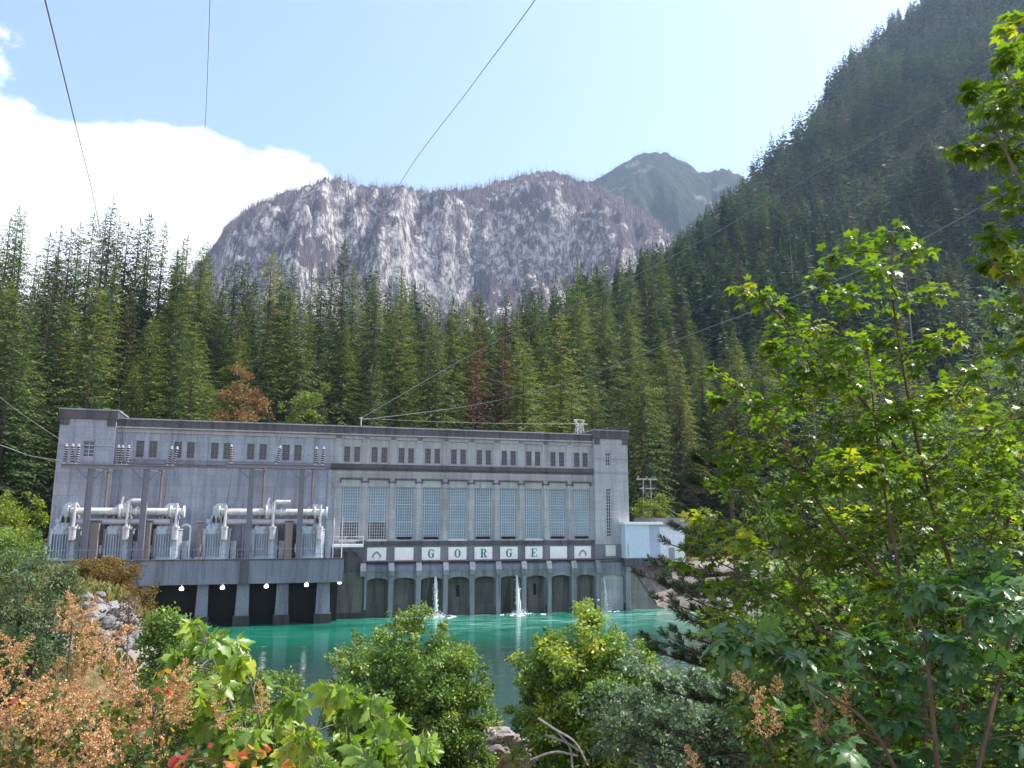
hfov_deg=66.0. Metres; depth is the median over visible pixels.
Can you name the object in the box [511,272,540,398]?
conifer tree
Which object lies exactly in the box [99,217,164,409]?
conifer tree
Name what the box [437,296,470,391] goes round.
conifer tree
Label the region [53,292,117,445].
conifer tree
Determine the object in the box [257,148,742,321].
mountain trees
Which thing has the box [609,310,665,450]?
conifer tree
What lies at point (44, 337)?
conifer tree
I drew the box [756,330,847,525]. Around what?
conifer tree
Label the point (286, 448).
window
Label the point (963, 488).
conifer tree
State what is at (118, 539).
transformer
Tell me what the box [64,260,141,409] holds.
conifer tree
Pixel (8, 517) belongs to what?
maple bush
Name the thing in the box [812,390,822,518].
dead tree
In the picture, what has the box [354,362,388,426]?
conifer tree
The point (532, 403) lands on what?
conifer tree
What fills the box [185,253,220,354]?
conifer tree
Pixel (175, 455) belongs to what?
insulator string
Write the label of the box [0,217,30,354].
conifer tree
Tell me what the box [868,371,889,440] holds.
conifer tree
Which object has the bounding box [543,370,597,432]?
conifer tree
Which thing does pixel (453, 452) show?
window
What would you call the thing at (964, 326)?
conifer tree
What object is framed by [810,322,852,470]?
conifer tree
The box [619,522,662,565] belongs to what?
metal shed
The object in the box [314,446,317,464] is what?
insulator string
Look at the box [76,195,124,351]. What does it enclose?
conifer tree
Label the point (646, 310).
conifer tree
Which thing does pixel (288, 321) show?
conifer tree
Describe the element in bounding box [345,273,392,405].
conifer tree
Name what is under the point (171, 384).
conifer tree
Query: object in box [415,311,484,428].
conifer tree
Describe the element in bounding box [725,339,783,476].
conifer tree
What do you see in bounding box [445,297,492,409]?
conifer tree
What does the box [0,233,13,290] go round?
conifer tree
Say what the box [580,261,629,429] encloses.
conifer tree
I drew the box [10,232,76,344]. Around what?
conifer tree
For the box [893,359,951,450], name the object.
conifer tree
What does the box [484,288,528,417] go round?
conifer tree
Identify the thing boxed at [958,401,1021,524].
conifer tree
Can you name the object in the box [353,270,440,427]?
conifer tree
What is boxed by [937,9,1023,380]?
broadleaf maple
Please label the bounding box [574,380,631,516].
conifer tree
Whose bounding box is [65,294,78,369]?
conifer tree
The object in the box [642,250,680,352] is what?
conifer tree
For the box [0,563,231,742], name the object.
bank grass
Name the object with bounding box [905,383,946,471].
conifer tree
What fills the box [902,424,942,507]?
conifer tree
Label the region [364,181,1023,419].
power line
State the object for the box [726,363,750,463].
conifer tree
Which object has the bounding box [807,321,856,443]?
conifer tree
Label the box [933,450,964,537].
conifer tree
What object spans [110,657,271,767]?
oceanspray shrub
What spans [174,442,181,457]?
window
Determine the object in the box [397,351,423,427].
conifer tree
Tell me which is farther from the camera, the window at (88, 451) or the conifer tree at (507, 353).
the conifer tree at (507, 353)
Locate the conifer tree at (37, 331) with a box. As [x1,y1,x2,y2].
[18,303,47,353]
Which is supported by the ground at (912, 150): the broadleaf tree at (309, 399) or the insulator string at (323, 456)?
the broadleaf tree at (309, 399)
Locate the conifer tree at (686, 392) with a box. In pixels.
[657,352,709,487]
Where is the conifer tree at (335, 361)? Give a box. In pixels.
[323,335,359,394]
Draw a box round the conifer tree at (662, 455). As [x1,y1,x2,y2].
[641,380,677,493]
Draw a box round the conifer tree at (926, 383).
[920,372,943,435]
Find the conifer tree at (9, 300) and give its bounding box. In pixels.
[0,278,52,500]
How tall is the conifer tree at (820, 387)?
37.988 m
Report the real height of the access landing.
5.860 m
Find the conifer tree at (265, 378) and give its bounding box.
[253,319,277,421]
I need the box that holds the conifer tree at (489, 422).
[482,416,500,430]
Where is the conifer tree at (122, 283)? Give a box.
[86,222,147,380]
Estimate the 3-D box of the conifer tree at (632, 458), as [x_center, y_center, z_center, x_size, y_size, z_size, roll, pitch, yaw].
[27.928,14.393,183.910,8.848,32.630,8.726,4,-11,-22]
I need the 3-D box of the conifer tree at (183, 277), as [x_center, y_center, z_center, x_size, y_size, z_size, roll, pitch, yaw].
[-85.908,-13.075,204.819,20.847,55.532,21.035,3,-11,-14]
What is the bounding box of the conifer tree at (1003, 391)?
[995,361,1022,465]
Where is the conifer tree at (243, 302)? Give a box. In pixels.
[206,258,271,407]
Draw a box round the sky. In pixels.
[0,0,920,354]
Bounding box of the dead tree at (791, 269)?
[790,246,794,302]
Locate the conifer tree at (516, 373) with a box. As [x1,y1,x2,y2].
[494,305,542,431]
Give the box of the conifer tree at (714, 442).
[699,384,753,475]
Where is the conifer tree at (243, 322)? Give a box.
[224,285,260,379]
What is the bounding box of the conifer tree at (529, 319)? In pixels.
[512,281,552,415]
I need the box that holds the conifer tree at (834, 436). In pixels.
[810,385,873,494]
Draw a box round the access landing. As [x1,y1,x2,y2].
[331,518,363,557]
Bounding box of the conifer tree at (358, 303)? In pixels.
[332,264,372,408]
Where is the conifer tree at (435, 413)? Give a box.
[407,327,462,428]
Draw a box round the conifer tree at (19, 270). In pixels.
[2,208,34,356]
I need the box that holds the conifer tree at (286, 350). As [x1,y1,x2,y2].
[259,285,316,423]
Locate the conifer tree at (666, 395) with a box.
[639,343,695,467]
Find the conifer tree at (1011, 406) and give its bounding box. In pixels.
[1006,317,1023,481]
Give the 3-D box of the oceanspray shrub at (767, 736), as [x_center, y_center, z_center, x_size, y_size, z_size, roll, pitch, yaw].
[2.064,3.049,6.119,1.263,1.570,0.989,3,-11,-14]
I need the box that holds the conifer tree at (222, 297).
[203,266,233,388]
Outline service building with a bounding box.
[634,518,687,561]
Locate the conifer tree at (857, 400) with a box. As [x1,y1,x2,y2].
[828,337,897,494]
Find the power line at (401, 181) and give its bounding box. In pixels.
[277,0,534,445]
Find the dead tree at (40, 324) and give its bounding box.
[33,289,43,373]
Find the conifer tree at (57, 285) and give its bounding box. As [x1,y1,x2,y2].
[12,255,75,480]
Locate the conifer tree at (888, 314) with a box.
[874,237,920,349]
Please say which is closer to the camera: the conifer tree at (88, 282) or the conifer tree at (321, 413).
the conifer tree at (321, 413)
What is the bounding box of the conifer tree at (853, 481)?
[821,432,879,520]
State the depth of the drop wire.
105.06 m
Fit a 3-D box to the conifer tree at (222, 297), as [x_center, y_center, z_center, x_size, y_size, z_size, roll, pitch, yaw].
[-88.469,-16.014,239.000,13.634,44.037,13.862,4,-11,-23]
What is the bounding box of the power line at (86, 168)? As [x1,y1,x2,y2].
[44,0,122,440]
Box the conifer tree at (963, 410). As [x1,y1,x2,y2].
[950,380,986,445]
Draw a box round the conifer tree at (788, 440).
[746,342,828,481]
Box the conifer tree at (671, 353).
[664,331,677,424]
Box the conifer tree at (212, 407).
[184,381,222,420]
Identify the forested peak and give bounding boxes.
[591,152,748,237]
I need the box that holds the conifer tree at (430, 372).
[396,319,464,429]
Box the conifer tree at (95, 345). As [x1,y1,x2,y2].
[21,281,143,438]
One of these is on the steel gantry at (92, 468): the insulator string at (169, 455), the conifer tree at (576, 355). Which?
the insulator string at (169, 455)
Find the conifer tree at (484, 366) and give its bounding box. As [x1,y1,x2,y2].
[478,312,496,407]
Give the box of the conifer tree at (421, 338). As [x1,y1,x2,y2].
[412,309,428,398]
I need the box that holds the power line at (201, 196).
[169,3,209,443]
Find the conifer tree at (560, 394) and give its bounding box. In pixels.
[516,311,602,432]
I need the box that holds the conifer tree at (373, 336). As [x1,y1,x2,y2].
[344,263,394,421]
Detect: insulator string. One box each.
[63,443,68,462]
[70,444,74,463]
[74,444,80,463]
[115,445,120,463]
[119,445,124,464]
[124,445,130,464]
[166,446,172,464]
[172,447,178,465]
[229,444,232,462]
[275,446,281,463]
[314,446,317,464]
[321,447,324,464]
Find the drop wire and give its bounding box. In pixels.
[117,468,122,503]
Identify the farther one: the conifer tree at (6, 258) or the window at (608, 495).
the conifer tree at (6, 258)
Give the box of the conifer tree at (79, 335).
[72,300,93,379]
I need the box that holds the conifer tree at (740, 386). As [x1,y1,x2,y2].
[719,344,762,454]
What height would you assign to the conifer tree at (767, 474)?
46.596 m
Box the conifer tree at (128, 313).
[101,284,145,416]
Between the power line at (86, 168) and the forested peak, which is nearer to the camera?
the power line at (86, 168)
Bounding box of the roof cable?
[363,418,511,423]
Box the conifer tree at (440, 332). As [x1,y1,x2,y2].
[418,303,456,418]
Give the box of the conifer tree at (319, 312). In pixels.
[295,268,336,410]
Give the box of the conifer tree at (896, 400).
[878,359,922,508]
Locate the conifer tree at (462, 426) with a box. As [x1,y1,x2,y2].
[452,398,471,429]
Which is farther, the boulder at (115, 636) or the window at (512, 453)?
the window at (512, 453)
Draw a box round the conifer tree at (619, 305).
[608,258,645,404]
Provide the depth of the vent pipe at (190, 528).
106.74 m
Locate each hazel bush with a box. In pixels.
[706,559,909,767]
[727,380,1023,740]
[808,551,1023,767]
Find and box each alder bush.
[315,600,493,767]
[429,659,507,767]
[498,597,677,767]
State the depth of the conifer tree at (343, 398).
183.53 m
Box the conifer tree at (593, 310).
[577,266,623,416]
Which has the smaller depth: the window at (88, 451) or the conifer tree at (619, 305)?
the window at (88, 451)
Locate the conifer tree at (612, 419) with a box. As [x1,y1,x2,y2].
[604,393,636,473]
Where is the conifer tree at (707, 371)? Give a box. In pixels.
[683,330,721,436]
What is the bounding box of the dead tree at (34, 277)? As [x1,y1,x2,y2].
[28,250,37,341]
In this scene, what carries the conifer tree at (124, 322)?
on the ground at (912, 150)
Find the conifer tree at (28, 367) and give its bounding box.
[0,293,56,517]
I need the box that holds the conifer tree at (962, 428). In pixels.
[951,384,982,492]
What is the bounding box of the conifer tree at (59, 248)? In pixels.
[39,224,70,306]
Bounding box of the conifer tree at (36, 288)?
[19,263,53,381]
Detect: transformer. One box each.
[44,502,81,560]
[98,503,136,559]
[150,503,187,559]
[199,503,236,558]
[250,504,283,558]
[294,504,330,557]
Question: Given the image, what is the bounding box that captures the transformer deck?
[41,558,344,626]
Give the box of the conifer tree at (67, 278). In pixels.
[30,228,89,397]
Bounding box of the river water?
[170,608,1016,766]
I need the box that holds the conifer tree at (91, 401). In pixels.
[19,352,113,486]
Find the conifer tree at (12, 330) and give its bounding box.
[0,285,58,506]
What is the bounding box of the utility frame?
[636,476,656,517]
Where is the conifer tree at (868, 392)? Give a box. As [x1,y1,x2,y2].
[848,344,881,442]
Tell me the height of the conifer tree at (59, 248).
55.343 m
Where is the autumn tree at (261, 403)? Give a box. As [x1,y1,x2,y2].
[212,361,274,421]
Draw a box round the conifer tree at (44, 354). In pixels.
[2,300,75,491]
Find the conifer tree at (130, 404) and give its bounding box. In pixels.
[112,364,152,418]
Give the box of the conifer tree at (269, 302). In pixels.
[245,248,290,394]
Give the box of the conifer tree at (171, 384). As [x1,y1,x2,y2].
[118,294,219,420]
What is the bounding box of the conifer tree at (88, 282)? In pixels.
[64,211,107,386]
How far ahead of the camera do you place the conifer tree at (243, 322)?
234.27 m
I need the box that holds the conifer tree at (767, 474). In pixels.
[725,339,827,528]
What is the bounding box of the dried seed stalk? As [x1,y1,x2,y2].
[108,593,145,766]
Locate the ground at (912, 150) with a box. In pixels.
[0,0,1023,767]
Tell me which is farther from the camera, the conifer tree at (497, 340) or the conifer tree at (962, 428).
the conifer tree at (497, 340)
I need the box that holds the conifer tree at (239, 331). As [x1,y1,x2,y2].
[208,302,256,420]
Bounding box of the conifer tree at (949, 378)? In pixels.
[934,363,964,431]
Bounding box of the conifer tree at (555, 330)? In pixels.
[533,276,572,432]
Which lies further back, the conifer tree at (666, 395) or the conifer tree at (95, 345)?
the conifer tree at (666, 395)
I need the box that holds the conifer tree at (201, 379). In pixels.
[176,336,222,420]
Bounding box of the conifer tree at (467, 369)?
[437,325,500,429]
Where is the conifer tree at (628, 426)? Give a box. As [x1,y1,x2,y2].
[616,383,649,477]
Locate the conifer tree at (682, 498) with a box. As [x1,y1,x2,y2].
[661,370,701,521]
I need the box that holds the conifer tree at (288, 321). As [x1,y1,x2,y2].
[281,287,302,376]
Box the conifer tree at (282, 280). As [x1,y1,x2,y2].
[254,259,302,420]
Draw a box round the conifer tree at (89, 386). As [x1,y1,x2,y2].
[27,328,116,511]
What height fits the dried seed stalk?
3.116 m
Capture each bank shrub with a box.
[116,601,205,767]
[147,623,289,767]
[259,666,313,767]
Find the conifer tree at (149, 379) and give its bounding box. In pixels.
[102,314,181,418]
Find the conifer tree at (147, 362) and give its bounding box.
[127,320,164,415]
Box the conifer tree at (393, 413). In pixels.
[358,296,424,427]
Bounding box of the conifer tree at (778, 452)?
[753,413,794,495]
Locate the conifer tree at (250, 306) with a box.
[238,277,263,415]
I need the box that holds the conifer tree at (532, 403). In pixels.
[509,343,548,431]
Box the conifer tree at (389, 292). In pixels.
[366,282,397,402]
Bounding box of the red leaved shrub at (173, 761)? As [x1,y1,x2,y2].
[10,668,294,767]
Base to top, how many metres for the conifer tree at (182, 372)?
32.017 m
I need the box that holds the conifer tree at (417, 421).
[413,409,426,427]
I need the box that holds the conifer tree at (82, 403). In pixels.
[45,372,95,484]
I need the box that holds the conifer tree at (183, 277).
[138,234,211,412]
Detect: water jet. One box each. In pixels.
[412,577,455,617]
[501,576,533,615]
[603,577,615,611]
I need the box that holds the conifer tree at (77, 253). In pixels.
[57,223,92,313]
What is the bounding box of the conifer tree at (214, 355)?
[191,326,231,419]
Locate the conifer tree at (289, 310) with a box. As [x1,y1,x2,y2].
[248,263,327,421]
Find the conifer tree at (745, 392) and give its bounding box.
[724,356,760,441]
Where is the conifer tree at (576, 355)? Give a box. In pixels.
[543,306,617,431]
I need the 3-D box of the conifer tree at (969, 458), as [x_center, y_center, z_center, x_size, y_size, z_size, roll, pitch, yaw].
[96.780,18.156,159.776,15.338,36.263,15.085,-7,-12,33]
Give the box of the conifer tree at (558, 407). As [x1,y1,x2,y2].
[542,366,574,432]
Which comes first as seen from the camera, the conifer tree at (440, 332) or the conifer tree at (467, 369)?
the conifer tree at (467, 369)
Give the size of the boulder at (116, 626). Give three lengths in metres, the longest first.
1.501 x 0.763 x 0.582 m
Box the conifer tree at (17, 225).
[0,206,32,315]
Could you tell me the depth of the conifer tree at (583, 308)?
222.07 m
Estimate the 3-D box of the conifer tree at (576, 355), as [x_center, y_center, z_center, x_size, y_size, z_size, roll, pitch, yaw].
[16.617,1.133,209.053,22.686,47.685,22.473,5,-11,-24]
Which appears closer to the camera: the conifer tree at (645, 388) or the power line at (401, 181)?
the power line at (401, 181)
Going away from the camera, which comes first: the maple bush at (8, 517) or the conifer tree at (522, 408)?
the maple bush at (8, 517)
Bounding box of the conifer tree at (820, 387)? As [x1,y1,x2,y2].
[805,349,836,442]
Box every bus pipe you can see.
[66,496,185,524]
[218,498,327,558]
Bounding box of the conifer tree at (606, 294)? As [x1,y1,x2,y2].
[592,255,626,428]
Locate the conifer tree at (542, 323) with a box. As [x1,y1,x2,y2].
[525,280,557,424]
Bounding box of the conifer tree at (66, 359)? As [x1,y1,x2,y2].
[47,331,79,386]
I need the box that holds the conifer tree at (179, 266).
[137,237,215,412]
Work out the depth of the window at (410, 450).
121.72 m
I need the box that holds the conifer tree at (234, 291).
[205,261,248,379]
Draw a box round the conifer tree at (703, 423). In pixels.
[686,337,726,473]
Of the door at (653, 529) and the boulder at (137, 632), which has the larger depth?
the door at (653, 529)
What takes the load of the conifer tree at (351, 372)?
on the ground at (912, 150)
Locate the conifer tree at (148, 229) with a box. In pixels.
[116,209,168,349]
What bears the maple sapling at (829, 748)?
on the ground at (912, 150)
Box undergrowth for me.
[0,706,1023,767]
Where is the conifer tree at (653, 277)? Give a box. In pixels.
[639,242,671,366]
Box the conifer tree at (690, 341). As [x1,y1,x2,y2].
[675,335,712,439]
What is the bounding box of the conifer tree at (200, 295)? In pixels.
[174,246,223,390]
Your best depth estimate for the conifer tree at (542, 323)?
233.66 m
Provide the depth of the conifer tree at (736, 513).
176.88 m
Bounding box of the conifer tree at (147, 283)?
[114,214,163,398]
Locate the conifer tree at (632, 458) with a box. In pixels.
[622,379,646,509]
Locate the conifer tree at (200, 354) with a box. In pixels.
[196,331,213,400]
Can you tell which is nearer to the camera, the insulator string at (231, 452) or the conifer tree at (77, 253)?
the insulator string at (231, 452)
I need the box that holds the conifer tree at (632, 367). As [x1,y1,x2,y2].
[617,337,646,396]
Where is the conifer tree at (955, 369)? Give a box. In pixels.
[942,367,975,436]
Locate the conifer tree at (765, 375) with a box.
[749,336,792,438]
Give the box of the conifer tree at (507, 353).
[489,343,522,430]
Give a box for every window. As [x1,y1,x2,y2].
[82,441,94,456]
[135,441,144,456]
[149,441,157,457]
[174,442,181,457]
[186,442,194,457]
[210,443,218,458]
[223,443,231,458]
[247,444,254,459]
[259,444,266,459]
[282,445,289,460]
[294,445,301,460]
[339,486,359,539]
[344,447,349,461]
[354,447,359,461]
[367,487,387,539]
[371,447,377,462]
[381,448,386,462]
[395,487,413,539]
[398,448,403,462]
[408,448,413,462]
[422,487,440,538]
[425,449,430,463]
[434,449,439,463]
[448,488,465,538]
[451,449,456,463]
[460,450,465,464]
[474,488,491,538]
[476,450,481,464]
[486,450,490,464]
[500,489,516,538]
[502,451,506,464]
[510,451,515,465]
[525,489,540,538]
[526,452,530,465]
[535,452,539,465]
[549,489,565,538]
[550,452,554,465]
[559,452,563,466]
[573,490,589,538]
[574,453,578,466]
[582,453,586,466]
[605,453,609,465]
[606,489,610,536]
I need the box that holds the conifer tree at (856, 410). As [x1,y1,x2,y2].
[843,385,879,435]
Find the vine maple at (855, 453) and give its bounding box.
[661,218,1023,767]
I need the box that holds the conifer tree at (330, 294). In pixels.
[302,266,359,387]
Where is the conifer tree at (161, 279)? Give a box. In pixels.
[108,220,188,373]
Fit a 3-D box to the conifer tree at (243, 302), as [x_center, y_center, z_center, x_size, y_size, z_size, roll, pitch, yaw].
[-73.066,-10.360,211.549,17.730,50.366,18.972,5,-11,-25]
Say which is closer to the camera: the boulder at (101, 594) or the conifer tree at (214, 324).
the boulder at (101, 594)
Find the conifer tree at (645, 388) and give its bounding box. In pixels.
[614,343,670,492]
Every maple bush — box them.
[0,490,51,562]
[629,492,670,521]
[684,507,730,559]
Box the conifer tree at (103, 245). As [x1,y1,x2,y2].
[71,213,117,357]
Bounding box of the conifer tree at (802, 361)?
[782,314,824,439]
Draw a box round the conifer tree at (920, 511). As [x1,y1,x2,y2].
[902,430,949,553]
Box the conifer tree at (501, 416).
[484,314,520,430]
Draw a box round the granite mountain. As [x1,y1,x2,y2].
[183,170,675,388]
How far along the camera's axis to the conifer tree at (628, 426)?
205.22 m
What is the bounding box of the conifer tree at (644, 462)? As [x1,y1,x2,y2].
[619,351,691,533]
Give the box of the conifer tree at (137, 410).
[130,385,143,417]
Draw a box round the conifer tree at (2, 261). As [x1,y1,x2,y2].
[0,250,16,339]
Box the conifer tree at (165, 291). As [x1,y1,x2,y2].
[134,249,205,406]
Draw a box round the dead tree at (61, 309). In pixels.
[52,270,65,388]
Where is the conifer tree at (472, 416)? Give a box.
[459,350,488,429]
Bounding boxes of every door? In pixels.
[649,525,659,557]
[669,548,674,561]
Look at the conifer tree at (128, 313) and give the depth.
179.16 m
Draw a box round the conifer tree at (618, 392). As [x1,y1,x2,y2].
[611,387,630,445]
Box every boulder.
[77,592,93,601]
[78,601,95,610]
[83,611,101,625]
[90,626,104,635]
[91,591,105,598]
[94,604,108,612]
[96,598,103,603]
[97,630,111,644]
[98,616,116,628]
[108,600,118,607]
[108,607,121,616]
[108,629,120,639]
[111,621,124,630]
[117,612,127,621]
[123,643,132,649]
[129,629,141,637]
[130,638,140,648]
[467,741,494,755]
[483,727,502,743]
[486,743,514,767]
[490,726,514,741]
[501,761,512,767]
[503,733,527,752]
[512,748,534,767]
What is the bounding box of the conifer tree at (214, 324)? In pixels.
[191,291,230,413]
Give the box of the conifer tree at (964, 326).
[944,261,988,371]
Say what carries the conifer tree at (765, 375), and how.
on the ground at (912, 150)
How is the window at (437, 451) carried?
in the powerhouse
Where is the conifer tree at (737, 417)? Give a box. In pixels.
[699,329,779,517]
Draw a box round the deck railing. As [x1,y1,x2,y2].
[46,548,340,560]
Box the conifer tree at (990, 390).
[946,337,1021,450]
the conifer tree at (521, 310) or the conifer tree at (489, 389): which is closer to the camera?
the conifer tree at (489, 389)
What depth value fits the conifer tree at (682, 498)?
175.53 m
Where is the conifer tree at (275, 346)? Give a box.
[261,305,284,403]
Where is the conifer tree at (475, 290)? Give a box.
[446,288,500,429]
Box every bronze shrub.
[46,555,146,585]
[120,583,159,612]
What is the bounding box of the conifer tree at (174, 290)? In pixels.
[118,264,211,419]
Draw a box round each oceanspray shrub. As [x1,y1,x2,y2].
[0,589,139,767]
[0,669,166,767]
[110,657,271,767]
[683,669,865,767]
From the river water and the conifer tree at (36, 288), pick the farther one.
the conifer tree at (36, 288)
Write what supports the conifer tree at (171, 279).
on the ground at (912, 150)
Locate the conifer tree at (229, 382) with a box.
[207,335,260,421]
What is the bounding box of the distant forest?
[72,0,1023,441]
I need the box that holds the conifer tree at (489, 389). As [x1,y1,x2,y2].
[455,301,508,429]
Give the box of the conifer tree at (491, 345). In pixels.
[476,305,504,429]
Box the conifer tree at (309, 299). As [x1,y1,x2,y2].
[276,270,337,416]
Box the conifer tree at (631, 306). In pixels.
[615,262,649,381]
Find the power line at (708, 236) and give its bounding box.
[362,71,988,417]
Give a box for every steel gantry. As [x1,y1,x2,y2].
[60,463,175,559]
[226,463,325,558]
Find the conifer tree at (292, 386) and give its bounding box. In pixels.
[262,298,334,424]
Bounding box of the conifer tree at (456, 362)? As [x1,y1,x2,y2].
[434,304,490,428]
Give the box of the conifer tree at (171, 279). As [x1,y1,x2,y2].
[155,249,189,348]
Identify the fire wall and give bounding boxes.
[88,520,101,559]
[143,520,154,559]
[284,521,293,557]
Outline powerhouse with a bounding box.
[46,408,633,618]
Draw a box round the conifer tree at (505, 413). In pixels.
[493,364,517,430]
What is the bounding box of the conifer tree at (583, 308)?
[554,258,609,430]
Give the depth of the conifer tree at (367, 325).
225.46 m
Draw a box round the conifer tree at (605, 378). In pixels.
[582,306,640,429]
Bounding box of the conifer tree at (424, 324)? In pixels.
[388,284,452,427]
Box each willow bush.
[0,523,50,586]
[0,542,88,723]
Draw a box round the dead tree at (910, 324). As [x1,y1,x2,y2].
[905,267,918,392]
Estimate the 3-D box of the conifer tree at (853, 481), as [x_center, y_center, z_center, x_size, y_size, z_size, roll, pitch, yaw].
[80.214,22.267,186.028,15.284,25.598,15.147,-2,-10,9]
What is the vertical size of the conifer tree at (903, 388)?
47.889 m
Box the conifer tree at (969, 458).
[957,386,1019,554]
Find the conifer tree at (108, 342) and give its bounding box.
[56,289,126,415]
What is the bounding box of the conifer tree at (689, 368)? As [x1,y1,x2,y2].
[661,320,720,450]
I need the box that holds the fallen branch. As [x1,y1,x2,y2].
[530,717,588,767]
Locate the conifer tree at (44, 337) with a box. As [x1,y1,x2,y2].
[24,289,68,403]
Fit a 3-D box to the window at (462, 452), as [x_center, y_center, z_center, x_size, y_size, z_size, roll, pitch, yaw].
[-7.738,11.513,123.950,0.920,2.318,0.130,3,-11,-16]
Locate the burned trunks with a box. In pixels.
[168,166,676,350]
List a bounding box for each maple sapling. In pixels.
[150,615,444,767]
[699,541,1023,767]
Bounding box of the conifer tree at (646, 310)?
[632,248,660,362]
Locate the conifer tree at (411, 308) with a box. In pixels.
[381,282,433,404]
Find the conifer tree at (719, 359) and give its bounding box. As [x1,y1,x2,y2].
[700,356,734,451]
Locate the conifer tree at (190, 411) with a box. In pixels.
[163,324,215,419]
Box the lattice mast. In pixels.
[571,419,587,433]
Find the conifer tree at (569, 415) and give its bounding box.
[555,390,582,432]
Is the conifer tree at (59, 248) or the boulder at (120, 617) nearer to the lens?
the boulder at (120, 617)
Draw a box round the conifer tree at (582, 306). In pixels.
[552,291,616,396]
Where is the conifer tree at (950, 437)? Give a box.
[932,390,964,486]
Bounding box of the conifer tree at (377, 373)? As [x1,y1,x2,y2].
[356,360,395,426]
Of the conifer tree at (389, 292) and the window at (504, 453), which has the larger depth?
the conifer tree at (389, 292)
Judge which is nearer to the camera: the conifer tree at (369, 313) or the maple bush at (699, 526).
the maple bush at (699, 526)
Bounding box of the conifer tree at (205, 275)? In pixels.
[182,241,227,383]
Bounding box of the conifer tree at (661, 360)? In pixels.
[643,325,682,444]
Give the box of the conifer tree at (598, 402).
[575,354,630,477]
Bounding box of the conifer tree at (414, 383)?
[396,376,424,427]
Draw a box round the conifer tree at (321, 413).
[311,386,327,424]
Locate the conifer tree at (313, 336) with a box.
[290,312,330,410]
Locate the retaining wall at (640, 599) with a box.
[631,568,662,608]
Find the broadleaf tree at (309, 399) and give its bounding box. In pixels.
[277,381,332,424]
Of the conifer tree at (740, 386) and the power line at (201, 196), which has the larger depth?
the conifer tree at (740, 386)
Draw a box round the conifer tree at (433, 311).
[408,296,446,391]
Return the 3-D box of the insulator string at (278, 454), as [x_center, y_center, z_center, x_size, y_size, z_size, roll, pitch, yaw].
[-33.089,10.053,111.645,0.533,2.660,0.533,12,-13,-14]
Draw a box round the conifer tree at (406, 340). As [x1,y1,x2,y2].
[379,286,420,420]
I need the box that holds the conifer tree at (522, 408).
[486,339,565,432]
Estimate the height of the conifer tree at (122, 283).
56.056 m
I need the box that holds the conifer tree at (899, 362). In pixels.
[887,318,916,448]
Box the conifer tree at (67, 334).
[44,298,84,437]
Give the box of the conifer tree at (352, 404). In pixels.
[329,369,369,425]
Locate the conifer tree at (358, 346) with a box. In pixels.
[348,323,364,383]
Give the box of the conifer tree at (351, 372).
[330,349,368,418]
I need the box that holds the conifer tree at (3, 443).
[0,331,56,559]
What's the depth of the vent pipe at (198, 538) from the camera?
106.98 m
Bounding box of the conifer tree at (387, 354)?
[369,316,405,421]
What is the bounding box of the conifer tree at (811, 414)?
[790,390,831,496]
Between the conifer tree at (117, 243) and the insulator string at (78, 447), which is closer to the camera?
the insulator string at (78, 447)
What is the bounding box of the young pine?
[616,440,822,767]
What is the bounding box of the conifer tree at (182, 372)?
[150,330,200,419]
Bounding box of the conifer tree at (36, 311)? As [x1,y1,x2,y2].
[3,283,58,424]
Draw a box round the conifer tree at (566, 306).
[547,276,588,384]
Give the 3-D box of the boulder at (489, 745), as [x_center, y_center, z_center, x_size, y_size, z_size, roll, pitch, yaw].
[-1.586,17.733,38.519,2.055,1.523,1.471,-15,-15,15]
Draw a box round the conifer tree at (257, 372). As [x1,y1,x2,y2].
[220,307,294,423]
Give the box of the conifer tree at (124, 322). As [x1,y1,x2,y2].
[108,274,135,371]
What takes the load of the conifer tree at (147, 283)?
on the ground at (912, 150)
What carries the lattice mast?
on the powerhouse
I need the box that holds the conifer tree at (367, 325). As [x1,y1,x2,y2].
[345,324,375,425]
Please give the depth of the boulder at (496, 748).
37.55 m
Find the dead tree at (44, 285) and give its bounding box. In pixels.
[37,262,46,312]
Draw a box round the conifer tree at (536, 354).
[507,306,555,431]
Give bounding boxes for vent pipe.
[181,524,192,558]
[194,521,203,558]
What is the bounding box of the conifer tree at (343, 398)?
[317,321,367,425]
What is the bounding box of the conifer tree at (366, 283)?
[329,264,388,387]
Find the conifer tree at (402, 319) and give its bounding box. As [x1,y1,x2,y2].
[382,278,416,361]
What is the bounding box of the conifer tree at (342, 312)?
[304,239,370,424]
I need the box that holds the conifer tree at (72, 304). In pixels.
[55,279,78,352]
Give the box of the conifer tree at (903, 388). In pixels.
[878,335,936,470]
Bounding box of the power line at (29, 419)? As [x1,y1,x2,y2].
[0,397,64,442]
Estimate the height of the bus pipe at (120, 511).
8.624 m
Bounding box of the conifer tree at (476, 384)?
[456,296,495,429]
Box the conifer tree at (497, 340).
[490,314,512,391]
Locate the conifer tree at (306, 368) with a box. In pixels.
[281,301,328,423]
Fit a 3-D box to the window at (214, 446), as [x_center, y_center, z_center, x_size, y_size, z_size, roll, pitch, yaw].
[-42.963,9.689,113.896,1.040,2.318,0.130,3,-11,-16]
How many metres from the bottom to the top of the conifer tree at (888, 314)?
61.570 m
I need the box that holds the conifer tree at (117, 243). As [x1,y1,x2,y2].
[94,217,126,365]
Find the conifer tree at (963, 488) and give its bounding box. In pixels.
[941,412,985,546]
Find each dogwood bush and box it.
[575,647,734,767]
[663,684,794,767]
[900,280,1023,664]
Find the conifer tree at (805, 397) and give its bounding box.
[777,339,831,471]
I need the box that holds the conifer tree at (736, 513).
[714,402,749,526]
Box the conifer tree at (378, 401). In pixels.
[357,372,395,426]
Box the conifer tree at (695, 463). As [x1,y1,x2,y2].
[660,406,709,508]

